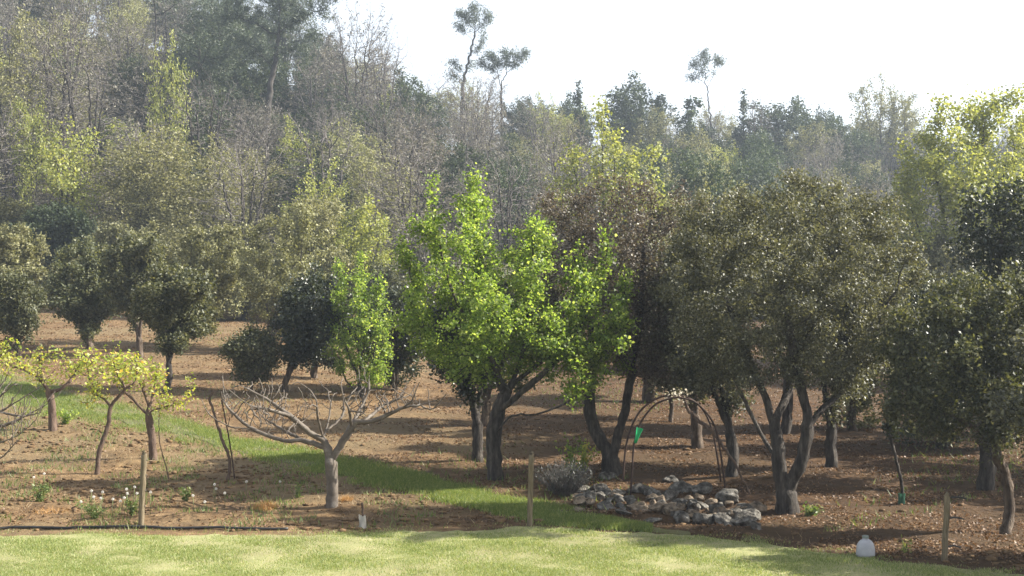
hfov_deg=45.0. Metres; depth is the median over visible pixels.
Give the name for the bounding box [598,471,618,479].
rock
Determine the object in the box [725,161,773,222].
evergreen oak tree
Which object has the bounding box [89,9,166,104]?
bare tree
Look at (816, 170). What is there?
bare tree
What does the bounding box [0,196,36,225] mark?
oak tree
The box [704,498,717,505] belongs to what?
rock
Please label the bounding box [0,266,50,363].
oak tree
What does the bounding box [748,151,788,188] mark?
evergreen oak tree
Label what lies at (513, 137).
evergreen oak tree
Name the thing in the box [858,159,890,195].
budding tree
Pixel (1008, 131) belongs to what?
budding tree
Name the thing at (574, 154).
ash tree
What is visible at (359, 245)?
oak tree
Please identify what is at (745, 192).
budding tree
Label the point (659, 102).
ivy clad tree
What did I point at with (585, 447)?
green shoots
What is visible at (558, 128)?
budding tree
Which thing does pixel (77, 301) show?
oak tree
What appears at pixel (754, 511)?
rock
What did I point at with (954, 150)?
evergreen oak tree
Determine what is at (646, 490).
rock
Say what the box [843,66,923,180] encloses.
budding tree
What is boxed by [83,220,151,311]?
oak tree
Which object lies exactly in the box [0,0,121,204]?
bare tree
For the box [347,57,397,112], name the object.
budding tree
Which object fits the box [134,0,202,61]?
bare tree
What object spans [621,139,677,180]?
evergreen oak tree
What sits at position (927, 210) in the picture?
bare tree
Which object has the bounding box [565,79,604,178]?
ivy clad tree
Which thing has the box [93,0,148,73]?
bare tree
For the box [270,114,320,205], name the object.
spring tree
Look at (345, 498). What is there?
dry grass tuft
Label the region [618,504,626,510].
rock
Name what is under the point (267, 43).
evergreen oak tree
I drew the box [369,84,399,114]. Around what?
spring tree
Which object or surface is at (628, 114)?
evergreen oak tree
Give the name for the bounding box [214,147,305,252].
budding tree
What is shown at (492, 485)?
orchard weeds
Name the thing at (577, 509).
rock
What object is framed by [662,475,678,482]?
rock
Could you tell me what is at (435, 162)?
evergreen oak tree
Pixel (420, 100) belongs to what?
tree
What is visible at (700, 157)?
budding tree
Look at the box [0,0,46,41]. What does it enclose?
evergreen oak tree
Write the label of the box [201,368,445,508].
fig tree
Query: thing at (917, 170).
evergreen oak tree
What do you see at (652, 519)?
rock
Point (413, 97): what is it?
evergreen oak tree
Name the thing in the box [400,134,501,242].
evergreen oak tree
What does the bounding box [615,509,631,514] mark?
rock
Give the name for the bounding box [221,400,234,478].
vine stake
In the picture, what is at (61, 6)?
bare tree
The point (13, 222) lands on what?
shrub
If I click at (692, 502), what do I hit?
rock
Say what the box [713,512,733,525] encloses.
rock
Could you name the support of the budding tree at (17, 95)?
on the hillside
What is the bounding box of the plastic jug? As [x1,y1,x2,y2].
[856,535,874,557]
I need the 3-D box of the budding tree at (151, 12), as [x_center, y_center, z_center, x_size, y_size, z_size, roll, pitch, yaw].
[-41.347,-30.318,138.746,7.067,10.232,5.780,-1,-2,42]
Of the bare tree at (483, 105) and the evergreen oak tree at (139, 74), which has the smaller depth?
the evergreen oak tree at (139, 74)
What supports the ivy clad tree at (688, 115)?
on the hillside
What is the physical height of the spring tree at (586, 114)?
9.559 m
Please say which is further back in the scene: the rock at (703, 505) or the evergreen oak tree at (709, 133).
the evergreen oak tree at (709, 133)
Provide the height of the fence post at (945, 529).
1.086 m
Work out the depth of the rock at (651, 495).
19.08 m
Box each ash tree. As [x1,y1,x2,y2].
[533,92,673,295]
[879,83,1023,281]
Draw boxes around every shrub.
[0,215,24,230]
[33,254,78,304]
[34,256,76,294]
[260,239,315,282]
[396,242,456,273]
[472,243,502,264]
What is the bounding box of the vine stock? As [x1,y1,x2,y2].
[208,391,230,479]
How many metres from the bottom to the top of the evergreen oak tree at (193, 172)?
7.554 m
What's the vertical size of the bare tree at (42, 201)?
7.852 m
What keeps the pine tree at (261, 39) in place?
on the hillside
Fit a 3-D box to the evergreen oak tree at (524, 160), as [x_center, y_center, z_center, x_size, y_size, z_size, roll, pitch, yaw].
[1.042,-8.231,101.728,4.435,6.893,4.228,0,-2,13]
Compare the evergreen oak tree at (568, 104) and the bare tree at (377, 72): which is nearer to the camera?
the bare tree at (377, 72)
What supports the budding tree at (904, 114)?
on the hillside
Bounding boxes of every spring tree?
[0,26,18,91]
[4,91,61,205]
[32,115,106,223]
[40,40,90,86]
[74,0,100,31]
[103,116,149,228]
[143,29,197,165]
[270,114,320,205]
[278,156,355,250]
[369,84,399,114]
[524,91,565,184]
[561,100,595,149]
[582,144,613,168]
[700,142,744,166]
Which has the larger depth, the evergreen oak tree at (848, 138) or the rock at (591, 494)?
the evergreen oak tree at (848, 138)
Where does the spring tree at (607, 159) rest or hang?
on the hillside
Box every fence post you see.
[138,450,146,524]
[527,450,534,526]
[941,492,967,560]
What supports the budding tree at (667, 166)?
on the hillside
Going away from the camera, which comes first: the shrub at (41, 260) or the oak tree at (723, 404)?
the oak tree at (723, 404)
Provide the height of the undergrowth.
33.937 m
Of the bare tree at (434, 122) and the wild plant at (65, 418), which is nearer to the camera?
the wild plant at (65, 418)
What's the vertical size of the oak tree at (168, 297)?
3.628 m
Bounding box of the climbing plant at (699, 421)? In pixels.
[664,388,750,493]
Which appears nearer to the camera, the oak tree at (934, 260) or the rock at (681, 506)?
the rock at (681, 506)
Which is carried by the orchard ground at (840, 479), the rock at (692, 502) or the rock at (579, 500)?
the rock at (579, 500)
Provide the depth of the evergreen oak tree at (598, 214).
78.42 m
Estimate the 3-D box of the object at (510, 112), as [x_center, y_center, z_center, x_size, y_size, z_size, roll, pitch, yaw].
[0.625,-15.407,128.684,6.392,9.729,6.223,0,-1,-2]
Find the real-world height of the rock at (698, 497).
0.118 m
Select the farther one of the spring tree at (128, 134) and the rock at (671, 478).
the spring tree at (128, 134)
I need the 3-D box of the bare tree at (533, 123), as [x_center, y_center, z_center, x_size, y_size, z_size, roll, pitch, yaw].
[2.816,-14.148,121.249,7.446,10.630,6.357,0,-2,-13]
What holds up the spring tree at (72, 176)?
on the hillside
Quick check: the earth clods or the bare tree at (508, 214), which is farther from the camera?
the bare tree at (508, 214)
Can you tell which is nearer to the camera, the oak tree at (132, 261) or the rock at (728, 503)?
the rock at (728, 503)
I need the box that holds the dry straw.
[0,420,809,543]
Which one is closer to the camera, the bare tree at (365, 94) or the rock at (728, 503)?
the rock at (728, 503)
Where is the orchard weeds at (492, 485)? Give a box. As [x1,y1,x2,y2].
[0,313,1023,531]
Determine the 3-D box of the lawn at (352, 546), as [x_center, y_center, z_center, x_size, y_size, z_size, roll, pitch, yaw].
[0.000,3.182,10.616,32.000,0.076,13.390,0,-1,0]
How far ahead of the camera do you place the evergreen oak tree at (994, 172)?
109.31 m
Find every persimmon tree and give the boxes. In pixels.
[0,337,97,430]
[61,340,149,474]
[101,354,197,460]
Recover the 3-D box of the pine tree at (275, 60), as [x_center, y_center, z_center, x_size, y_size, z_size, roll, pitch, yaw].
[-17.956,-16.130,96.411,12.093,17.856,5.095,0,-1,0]
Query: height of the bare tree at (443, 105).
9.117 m
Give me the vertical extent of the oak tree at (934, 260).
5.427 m
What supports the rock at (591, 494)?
on the orchard ground at (840, 479)
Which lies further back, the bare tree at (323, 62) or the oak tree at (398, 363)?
the bare tree at (323, 62)
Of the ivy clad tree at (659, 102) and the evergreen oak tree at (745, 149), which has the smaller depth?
the evergreen oak tree at (745, 149)
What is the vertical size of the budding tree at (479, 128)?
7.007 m
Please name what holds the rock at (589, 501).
on the orchard ground at (840, 479)
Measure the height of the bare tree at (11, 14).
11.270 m
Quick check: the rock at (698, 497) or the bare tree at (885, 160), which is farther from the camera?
the bare tree at (885, 160)
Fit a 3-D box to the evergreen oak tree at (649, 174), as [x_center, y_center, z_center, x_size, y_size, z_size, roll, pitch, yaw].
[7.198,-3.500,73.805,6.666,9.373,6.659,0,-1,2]
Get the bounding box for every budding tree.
[0,3,74,200]
[0,70,33,160]
[0,167,23,232]
[18,8,102,84]
[31,59,112,168]
[36,0,90,48]
[40,71,98,143]
[74,116,222,238]
[82,0,153,83]
[88,0,154,56]
[91,158,210,239]
[120,0,152,32]
[139,0,159,43]
[173,126,268,248]
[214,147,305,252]
[311,112,395,239]
[341,143,431,264]
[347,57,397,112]
[430,77,488,141]
[453,112,498,148]
[483,130,533,155]
[505,142,560,192]
[531,111,581,184]
[540,105,568,161]
[597,138,633,172]
[618,106,678,158]
[622,151,678,188]
[658,163,713,195]
[663,144,723,172]
[670,125,718,171]
[674,157,741,196]
[694,105,737,150]
[716,178,762,225]
[718,121,756,153]
[780,120,837,181]
[801,164,859,215]
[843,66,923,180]
[847,110,893,175]
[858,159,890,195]
[877,83,936,173]
[1000,120,1023,145]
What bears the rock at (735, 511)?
on the orchard ground at (840, 479)
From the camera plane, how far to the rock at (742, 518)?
17.36 m
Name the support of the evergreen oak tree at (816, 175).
on the hillside
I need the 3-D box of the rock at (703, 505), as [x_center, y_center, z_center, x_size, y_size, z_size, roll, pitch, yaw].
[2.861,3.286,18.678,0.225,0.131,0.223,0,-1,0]
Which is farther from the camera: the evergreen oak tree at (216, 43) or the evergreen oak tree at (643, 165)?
the evergreen oak tree at (216, 43)
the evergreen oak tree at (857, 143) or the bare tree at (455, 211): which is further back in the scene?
the evergreen oak tree at (857, 143)
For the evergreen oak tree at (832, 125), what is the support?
on the hillside
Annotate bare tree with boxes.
[0,0,35,62]
[0,0,51,77]
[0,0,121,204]
[0,18,38,91]
[0,39,39,118]
[0,93,34,204]
[0,117,36,204]
[24,76,121,206]
[24,139,121,228]
[28,14,154,231]
[29,0,92,49]
[46,0,116,64]
[77,11,161,134]
[87,0,146,52]
[88,112,218,228]
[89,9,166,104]
[91,0,112,30]
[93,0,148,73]
[99,44,185,173]
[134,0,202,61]
[149,0,209,52]
[165,62,258,185]
[166,86,235,156]
[168,48,226,128]
[188,127,298,255]
[210,94,305,219]
[220,90,277,192]
[264,5,318,66]
[269,99,372,222]
[275,49,340,132]
[297,93,357,181]
[301,103,357,170]
[302,29,357,103]
[306,27,360,80]
[308,1,400,189]
[346,69,429,233]
[349,118,472,264]
[351,42,405,131]
[352,75,381,127]
[354,19,413,116]
[356,117,428,220]
[358,94,452,269]
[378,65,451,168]
[389,96,453,204]
[410,87,460,142]
[412,69,460,119]
[421,85,523,186]
[433,67,513,161]
[438,165,523,262]
[440,109,503,172]
[448,88,507,145]
[450,77,504,146]
[454,147,552,268]
[498,167,611,257]
[508,93,569,163]
[514,119,598,222]
[523,105,625,238]
[550,148,615,205]
[573,133,610,167]
[647,132,700,175]
[664,114,696,137]
[699,106,732,153]
[743,84,777,154]
[773,159,823,201]
[774,151,851,196]
[790,142,837,182]
[801,131,865,175]
[822,167,893,214]
[854,175,896,199]
[860,135,900,188]
[870,162,903,195]
[875,168,949,232]
[894,131,967,191]
[921,183,993,270]
[956,127,1017,184]
[993,122,1023,163]
[996,135,1021,176]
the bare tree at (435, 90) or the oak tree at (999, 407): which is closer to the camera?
the oak tree at (999, 407)
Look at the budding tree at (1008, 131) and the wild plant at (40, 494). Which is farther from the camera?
the budding tree at (1008, 131)
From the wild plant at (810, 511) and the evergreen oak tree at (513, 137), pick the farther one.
the evergreen oak tree at (513, 137)
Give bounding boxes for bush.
[214,314,288,389]
[534,457,593,496]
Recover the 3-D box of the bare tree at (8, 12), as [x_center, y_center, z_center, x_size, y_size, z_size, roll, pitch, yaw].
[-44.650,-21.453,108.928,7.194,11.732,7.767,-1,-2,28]
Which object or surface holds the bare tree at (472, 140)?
on the hillside
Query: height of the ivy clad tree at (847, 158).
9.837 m
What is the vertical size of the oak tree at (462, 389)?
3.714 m
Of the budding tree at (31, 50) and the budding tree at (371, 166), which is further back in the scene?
the budding tree at (31, 50)
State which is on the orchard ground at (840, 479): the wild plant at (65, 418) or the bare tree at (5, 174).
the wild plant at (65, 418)
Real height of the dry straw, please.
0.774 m
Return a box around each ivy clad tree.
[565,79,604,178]
[650,92,667,144]
[674,95,704,138]
[729,88,759,159]
[841,134,859,183]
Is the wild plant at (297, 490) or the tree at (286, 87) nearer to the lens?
the wild plant at (297, 490)
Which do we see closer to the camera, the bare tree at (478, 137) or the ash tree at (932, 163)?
the ash tree at (932, 163)
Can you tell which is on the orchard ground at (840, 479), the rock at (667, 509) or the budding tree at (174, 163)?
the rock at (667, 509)
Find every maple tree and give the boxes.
[320,250,398,397]
[384,162,640,480]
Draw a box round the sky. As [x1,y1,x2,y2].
[75,0,1023,191]
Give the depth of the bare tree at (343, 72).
104.08 m
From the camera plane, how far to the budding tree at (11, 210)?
66.30 m
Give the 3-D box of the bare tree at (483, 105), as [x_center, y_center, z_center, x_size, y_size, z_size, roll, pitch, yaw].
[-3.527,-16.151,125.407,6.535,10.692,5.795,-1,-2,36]
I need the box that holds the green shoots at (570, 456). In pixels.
[554,432,583,472]
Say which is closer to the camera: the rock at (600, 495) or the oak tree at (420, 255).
the rock at (600, 495)
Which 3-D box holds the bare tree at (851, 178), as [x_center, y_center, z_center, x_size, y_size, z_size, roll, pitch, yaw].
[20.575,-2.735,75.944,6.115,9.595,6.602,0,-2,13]
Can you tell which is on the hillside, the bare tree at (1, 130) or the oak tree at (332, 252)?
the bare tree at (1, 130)
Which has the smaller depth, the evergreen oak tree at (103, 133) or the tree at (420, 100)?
the evergreen oak tree at (103, 133)
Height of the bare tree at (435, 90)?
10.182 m
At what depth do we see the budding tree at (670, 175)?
79.05 m
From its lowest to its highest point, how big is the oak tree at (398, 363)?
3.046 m
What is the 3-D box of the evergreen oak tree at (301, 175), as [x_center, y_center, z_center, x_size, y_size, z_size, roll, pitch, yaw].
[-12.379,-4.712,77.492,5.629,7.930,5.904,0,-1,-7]
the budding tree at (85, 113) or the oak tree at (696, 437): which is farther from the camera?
the budding tree at (85, 113)
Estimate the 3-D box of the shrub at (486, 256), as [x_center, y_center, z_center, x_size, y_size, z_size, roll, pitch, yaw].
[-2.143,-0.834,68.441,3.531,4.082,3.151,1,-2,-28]
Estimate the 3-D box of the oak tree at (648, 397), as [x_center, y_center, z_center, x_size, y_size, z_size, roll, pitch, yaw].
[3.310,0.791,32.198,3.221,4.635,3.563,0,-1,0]
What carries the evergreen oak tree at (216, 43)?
on the hillside
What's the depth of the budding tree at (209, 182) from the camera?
70.08 m
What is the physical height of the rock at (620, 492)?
0.245 m
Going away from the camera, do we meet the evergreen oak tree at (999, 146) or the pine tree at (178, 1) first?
the pine tree at (178, 1)
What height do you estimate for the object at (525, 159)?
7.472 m
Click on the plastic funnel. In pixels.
(638, 432)
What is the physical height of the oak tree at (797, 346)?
5.337 m
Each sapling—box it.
[359,502,366,528]
[879,387,905,503]
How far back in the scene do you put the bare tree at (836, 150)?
113.03 m
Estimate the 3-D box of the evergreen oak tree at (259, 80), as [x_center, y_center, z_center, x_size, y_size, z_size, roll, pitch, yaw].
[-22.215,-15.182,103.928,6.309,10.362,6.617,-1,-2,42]
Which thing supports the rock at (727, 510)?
on the orchard ground at (840, 479)
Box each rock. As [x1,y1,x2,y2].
[571,484,585,493]
[572,506,585,510]
[573,495,585,503]
[575,490,595,500]
[585,497,595,504]
[589,483,609,491]
[596,491,604,500]
[596,504,615,509]
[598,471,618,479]
[602,489,611,494]
[604,489,625,501]
[613,494,624,501]
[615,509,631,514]
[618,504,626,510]
[623,495,635,504]
[626,483,642,492]
[626,501,649,511]
[638,485,659,494]
[644,517,661,522]
[645,493,657,501]
[648,502,663,511]
[649,499,656,505]
[655,494,665,501]
[661,502,676,511]
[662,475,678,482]
[662,490,678,500]
[662,505,679,514]
[668,480,691,492]
[671,498,687,505]
[673,510,689,523]
[677,503,685,510]
[683,495,693,505]
[685,509,699,512]
[686,503,700,510]
[688,499,697,506]
[689,482,712,494]
[692,513,714,523]
[694,493,704,500]
[698,501,708,508]
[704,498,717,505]
[709,503,723,513]
[712,506,725,512]
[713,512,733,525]
[715,488,738,503]
[721,509,733,515]
[724,501,733,506]
[727,508,741,517]
[730,511,756,525]
[738,503,754,508]
[742,508,760,515]
[749,501,766,512]
[749,519,760,529]
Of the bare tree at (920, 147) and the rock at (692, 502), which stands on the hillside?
the bare tree at (920, 147)
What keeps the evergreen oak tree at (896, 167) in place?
on the hillside
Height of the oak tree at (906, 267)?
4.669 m
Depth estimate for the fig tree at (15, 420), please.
18.35 m
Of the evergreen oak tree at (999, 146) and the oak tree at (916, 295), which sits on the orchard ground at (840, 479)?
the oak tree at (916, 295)
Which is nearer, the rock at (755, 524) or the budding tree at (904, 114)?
the rock at (755, 524)
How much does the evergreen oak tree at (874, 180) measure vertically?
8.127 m
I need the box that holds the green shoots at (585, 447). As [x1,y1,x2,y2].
[564,438,600,470]
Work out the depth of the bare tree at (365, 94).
118.86 m
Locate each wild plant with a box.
[30,482,53,501]
[45,407,78,423]
[75,498,108,518]
[125,495,138,515]
[177,485,194,500]
[293,482,303,497]
[801,501,823,515]
[897,534,912,552]
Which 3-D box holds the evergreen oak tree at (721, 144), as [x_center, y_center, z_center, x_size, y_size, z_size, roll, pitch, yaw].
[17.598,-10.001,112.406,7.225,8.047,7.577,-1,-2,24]
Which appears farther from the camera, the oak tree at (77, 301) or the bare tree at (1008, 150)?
the bare tree at (1008, 150)
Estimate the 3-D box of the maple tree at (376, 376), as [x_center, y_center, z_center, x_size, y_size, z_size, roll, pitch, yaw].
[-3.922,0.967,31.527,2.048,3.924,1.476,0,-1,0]
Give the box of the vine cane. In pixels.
[158,407,168,478]
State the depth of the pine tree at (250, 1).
133.00 m
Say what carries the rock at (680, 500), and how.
on the orchard ground at (840, 479)
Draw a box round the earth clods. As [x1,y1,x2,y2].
[0,401,1023,570]
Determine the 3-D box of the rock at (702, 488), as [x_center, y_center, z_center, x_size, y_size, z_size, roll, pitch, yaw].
[3.027,3.199,19.656,0.423,0.225,0.322,1,-2,-25]
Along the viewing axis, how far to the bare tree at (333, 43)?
139.15 m
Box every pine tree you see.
[143,0,201,156]
[163,27,248,133]
[172,0,256,150]
[180,0,235,50]
[196,0,285,135]
[213,0,257,13]
[215,0,340,194]
[245,0,324,107]
[441,0,496,138]
[473,43,533,149]
[682,46,728,141]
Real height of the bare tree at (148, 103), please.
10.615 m
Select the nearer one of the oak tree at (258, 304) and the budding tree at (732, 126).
the oak tree at (258, 304)
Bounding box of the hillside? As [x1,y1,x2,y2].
[0,32,904,318]
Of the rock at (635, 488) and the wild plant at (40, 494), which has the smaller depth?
the wild plant at (40, 494)
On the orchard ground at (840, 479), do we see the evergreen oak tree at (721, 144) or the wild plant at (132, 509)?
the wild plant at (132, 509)
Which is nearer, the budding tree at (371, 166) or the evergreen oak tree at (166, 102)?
the budding tree at (371, 166)
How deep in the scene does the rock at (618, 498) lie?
18.82 m
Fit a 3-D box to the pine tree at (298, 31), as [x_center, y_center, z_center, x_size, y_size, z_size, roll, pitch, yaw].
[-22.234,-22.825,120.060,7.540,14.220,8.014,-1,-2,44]
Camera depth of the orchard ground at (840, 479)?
23.00 m
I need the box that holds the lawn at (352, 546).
[0,526,1022,575]
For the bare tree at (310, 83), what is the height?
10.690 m
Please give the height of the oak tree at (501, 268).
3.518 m
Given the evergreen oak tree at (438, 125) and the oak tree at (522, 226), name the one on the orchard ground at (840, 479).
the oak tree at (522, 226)
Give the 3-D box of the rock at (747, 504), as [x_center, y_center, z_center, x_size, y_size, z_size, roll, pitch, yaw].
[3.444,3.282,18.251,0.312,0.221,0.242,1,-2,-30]
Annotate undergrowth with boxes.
[0,23,888,317]
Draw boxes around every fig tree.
[0,374,61,458]
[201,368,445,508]
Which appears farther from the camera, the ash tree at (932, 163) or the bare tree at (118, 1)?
the bare tree at (118, 1)
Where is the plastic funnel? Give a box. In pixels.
[634,427,642,443]
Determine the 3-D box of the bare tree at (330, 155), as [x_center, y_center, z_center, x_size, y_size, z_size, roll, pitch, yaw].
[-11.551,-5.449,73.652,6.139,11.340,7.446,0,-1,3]
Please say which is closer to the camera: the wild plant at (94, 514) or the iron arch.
the wild plant at (94, 514)
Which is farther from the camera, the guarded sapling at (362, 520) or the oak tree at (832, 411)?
the oak tree at (832, 411)
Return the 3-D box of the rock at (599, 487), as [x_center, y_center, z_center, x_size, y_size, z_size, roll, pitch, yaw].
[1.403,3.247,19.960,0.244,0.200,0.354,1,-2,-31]
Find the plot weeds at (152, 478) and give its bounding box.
[0,419,607,531]
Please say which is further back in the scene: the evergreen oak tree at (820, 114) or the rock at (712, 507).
the evergreen oak tree at (820, 114)
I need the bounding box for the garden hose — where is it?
[0,525,287,529]
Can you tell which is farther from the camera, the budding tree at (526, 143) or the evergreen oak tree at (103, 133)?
the budding tree at (526, 143)
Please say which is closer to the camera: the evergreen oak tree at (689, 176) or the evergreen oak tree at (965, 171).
the evergreen oak tree at (689, 176)
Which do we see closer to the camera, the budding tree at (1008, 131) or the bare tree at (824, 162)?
the bare tree at (824, 162)
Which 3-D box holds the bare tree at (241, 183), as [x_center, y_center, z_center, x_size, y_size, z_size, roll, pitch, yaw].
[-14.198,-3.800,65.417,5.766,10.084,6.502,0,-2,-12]
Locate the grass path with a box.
[0,375,689,534]
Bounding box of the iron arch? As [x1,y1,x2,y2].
[622,394,725,494]
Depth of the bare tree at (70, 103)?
77.72 m
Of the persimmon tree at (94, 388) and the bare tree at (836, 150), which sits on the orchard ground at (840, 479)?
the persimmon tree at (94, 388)
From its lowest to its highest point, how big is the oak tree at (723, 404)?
4.834 m
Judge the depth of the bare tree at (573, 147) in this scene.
70.22 m
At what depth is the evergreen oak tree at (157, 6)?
130.69 m
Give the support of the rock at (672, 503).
on the orchard ground at (840, 479)
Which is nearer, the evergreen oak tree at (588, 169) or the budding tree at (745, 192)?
the budding tree at (745, 192)
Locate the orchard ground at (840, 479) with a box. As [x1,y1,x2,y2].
[0,297,1023,574]
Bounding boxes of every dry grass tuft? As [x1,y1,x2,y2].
[33,505,69,514]
[249,497,278,510]
[338,495,352,500]
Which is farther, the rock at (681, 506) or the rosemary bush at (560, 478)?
the rosemary bush at (560, 478)
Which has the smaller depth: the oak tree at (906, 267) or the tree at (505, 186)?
the oak tree at (906, 267)
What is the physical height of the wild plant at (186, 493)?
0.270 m
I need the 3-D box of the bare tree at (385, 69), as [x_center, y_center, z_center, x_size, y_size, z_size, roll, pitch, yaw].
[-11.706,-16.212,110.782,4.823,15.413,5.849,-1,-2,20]
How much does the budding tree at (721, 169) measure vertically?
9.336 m
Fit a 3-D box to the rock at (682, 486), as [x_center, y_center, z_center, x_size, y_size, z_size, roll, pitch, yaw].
[2.733,3.211,19.867,0.443,0.239,0.259,0,-1,0]
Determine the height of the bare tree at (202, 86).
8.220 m
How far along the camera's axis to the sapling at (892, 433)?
19.07 m
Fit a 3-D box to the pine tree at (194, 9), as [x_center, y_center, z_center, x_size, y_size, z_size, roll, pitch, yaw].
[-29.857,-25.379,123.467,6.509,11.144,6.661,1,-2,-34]
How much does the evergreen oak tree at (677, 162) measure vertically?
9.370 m
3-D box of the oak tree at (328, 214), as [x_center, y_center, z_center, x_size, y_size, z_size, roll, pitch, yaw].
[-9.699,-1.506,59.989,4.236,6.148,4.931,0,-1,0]
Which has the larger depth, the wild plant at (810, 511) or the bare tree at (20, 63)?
the bare tree at (20, 63)
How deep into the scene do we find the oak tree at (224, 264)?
43.68 m
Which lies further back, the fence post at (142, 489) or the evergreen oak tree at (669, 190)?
the evergreen oak tree at (669, 190)
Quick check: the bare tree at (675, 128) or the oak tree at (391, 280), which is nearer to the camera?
the oak tree at (391, 280)
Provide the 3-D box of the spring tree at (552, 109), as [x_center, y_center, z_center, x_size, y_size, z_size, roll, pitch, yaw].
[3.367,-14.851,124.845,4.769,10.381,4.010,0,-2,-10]
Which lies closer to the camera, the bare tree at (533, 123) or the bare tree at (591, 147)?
the bare tree at (591, 147)
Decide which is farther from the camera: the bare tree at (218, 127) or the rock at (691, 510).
the bare tree at (218, 127)
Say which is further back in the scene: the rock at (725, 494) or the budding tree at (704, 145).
the budding tree at (704, 145)
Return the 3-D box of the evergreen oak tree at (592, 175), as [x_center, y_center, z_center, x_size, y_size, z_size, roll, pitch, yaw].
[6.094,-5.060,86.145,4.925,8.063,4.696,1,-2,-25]
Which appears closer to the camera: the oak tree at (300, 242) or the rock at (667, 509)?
the rock at (667, 509)
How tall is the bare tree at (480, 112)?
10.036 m
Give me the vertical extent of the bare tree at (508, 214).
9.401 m
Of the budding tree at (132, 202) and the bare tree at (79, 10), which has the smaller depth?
the budding tree at (132, 202)
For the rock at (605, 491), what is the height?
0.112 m
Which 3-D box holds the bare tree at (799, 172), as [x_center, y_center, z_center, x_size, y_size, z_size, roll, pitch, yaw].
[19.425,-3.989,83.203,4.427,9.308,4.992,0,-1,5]
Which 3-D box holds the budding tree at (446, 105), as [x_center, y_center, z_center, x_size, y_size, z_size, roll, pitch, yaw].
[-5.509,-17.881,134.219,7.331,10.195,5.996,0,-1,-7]
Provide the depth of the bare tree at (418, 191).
65.89 m
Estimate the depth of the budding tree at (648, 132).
118.80 m
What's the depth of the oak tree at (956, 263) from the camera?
37.18 m
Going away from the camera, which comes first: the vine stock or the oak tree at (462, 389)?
the vine stock
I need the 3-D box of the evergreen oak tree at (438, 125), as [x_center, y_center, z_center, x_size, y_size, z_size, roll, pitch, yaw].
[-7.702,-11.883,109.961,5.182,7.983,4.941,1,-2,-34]
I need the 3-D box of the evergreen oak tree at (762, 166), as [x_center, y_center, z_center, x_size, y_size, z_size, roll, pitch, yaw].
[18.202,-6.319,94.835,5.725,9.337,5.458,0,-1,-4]
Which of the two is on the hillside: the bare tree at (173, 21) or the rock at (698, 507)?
the bare tree at (173, 21)
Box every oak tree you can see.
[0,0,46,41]
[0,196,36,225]
[0,221,51,325]
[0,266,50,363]
[4,196,101,273]
[26,58,104,130]
[36,0,81,23]
[39,233,122,349]
[81,116,157,209]
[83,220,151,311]
[95,229,168,357]
[103,51,171,134]
[123,256,220,391]
[141,0,187,53]
[142,216,185,263]
[150,53,208,119]
[151,89,238,194]
[152,9,190,44]
[152,145,225,230]
[156,40,195,66]
[163,221,243,340]
[170,223,249,264]
[185,239,255,319]
[189,20,256,101]
[204,50,288,145]
[215,236,277,320]
[232,197,334,341]
[242,17,287,77]
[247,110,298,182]
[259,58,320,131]
[262,271,347,391]
[263,124,360,210]
[268,193,351,274]
[269,152,358,235]
[274,256,355,377]
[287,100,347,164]
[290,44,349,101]
[291,33,342,81]
[296,68,374,121]
[308,240,364,314]
[325,191,398,313]
[333,100,414,201]
[340,282,434,390]
[349,259,425,317]
[382,207,477,307]
[393,85,432,116]
[400,110,451,173]
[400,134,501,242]
[409,271,537,462]
[414,142,464,203]
[428,262,546,426]
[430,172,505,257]
[470,149,507,180]
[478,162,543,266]
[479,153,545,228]
[490,126,531,161]
[490,261,573,335]
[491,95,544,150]
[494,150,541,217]
[506,148,548,191]
[509,195,611,312]
[511,169,714,474]
[512,95,559,145]
[554,90,600,162]
[559,159,609,195]
[571,159,622,190]
[589,189,623,249]
[590,155,679,241]
[593,69,687,166]
[594,228,681,402]
[611,190,692,262]
[613,178,715,247]
[615,266,682,421]
[616,235,718,448]
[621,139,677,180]
[632,154,678,185]
[644,212,765,476]
[649,133,685,155]
[653,165,951,514]
[656,150,752,226]
[657,145,731,189]
[663,179,757,299]
[671,119,724,165]
[677,135,740,165]
[687,169,878,434]
[724,143,782,217]
[725,126,786,177]
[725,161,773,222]
[741,95,839,160]
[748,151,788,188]
[755,172,850,260]
[760,198,893,467]
[770,145,802,178]
[780,167,846,189]
[807,103,851,167]
[810,111,858,171]
[814,244,915,430]
[824,156,869,202]
[825,127,878,172]
[832,126,890,182]
[851,188,935,253]
[854,164,898,214]
[864,257,1023,533]
[878,225,964,332]
[880,272,1010,448]
[882,235,936,372]
[891,134,926,188]
[898,152,934,199]
[912,184,973,247]
[919,144,997,215]
[933,170,1023,490]
[936,238,995,283]
[949,136,965,166]
[971,325,1023,457]
[981,158,1013,190]
[984,137,1021,168]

